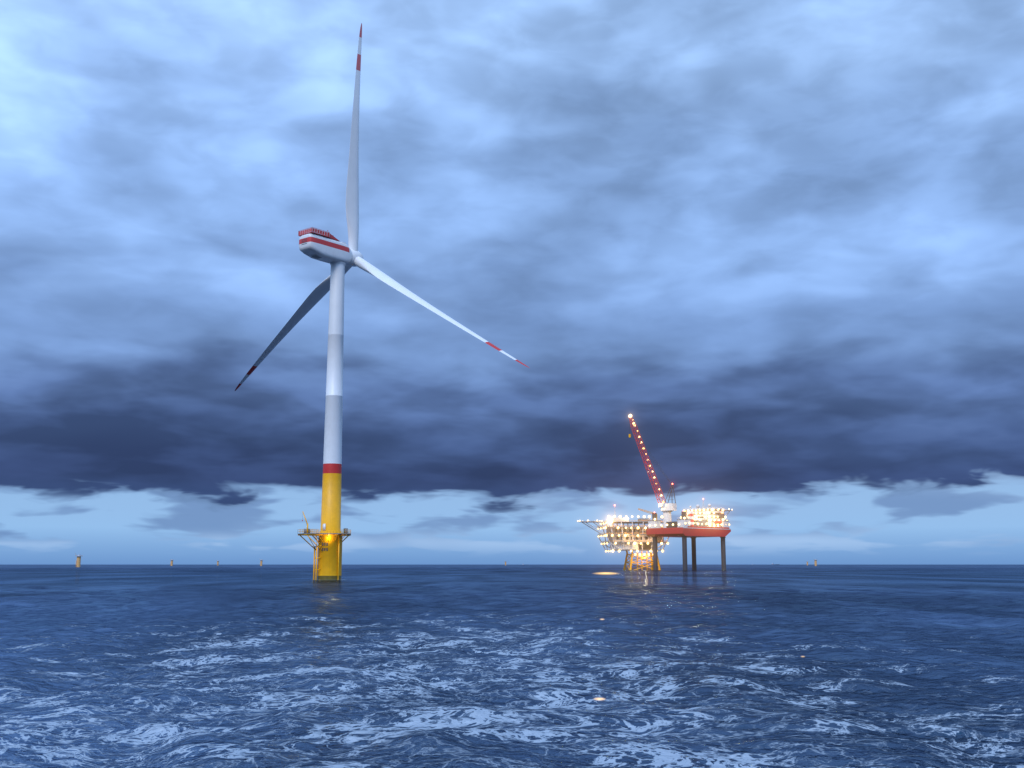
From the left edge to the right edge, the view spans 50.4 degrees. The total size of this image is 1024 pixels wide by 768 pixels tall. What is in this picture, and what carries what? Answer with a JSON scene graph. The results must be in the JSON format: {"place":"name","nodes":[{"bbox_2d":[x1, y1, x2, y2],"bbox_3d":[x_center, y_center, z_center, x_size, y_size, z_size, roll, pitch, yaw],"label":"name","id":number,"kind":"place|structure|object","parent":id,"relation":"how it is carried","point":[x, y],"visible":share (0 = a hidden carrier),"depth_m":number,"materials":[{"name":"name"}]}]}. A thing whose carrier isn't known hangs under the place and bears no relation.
{"place":"outdoors","nodes":[
{"label":"outdoors","id":0,"kind":"place"},
{"bbox_2d":[298,263,350,579],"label":"turbine tower","id":1,"kind":"structure","parent":0,"point":[330,559],"depth_m":345.47,"materials":[{"name":"white metal"}]},
{"bbox_2d":[298,227,351,264],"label":"nacelle","id":2,"kind":"object","parent":1,"relation":"on","point":[326,246],"visible":0.99,"depth_m":350.35,"materials":[{"name":"white metal"}]},
{"bbox_2d":[235,23,528,390],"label":"turbine rotor","id":3,"kind":"object","parent":2,"relation":"attached to","point":[320,291],"visible":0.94,"depth_m":364.92,"materials":[{"name":"white plastic"}]},
{"bbox_2d":[0,565,1023,767],"bbox_3d":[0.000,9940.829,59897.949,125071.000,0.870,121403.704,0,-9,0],"label":"sea","id":4,"kind":"structure","parent":0,"point":[368,666],"depth_m":50.90,"materials":[{"name":"blue liquid"}]},
{"bbox_2d":[75,553,80,566],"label":"foundation","id":5,"kind":"object","parent":4,"relation":"in","point":[78,561],"visible":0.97,"depth_m":1938.87,"materials":[{"name":"yellow metal"}]},
{"bbox_2d":[576,507,668,569],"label":"offshore platform","id":6,"kind":"structure","parent":4,"relation":"in","point":[622,541],"depth_m":935.91,"materials":[{"name":"yellow paint"}]},
{"bbox_2d":[629,417,731,569],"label":"jack-up rig","id":7,"kind":"object","parent":4,"relation":"in","point":[684,531],"visible":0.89,"depth_m":912.17,"materials":[{"name":"red paint"}]},
{"bbox_2d":[579,414,732,555],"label":"platform lights","id":8,"kind":"object","parent":7,"relation":"attached to","point":[609,520],"visible":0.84,"depth_m":928.75,"materials":[{"name":"white"}]},
{"bbox_2d":[0,0,1023,564],"label":"sky","id":9,"kind":"structure","parent":0,"point":[783,240],"materials":[{"name":"blue"}]}
]}

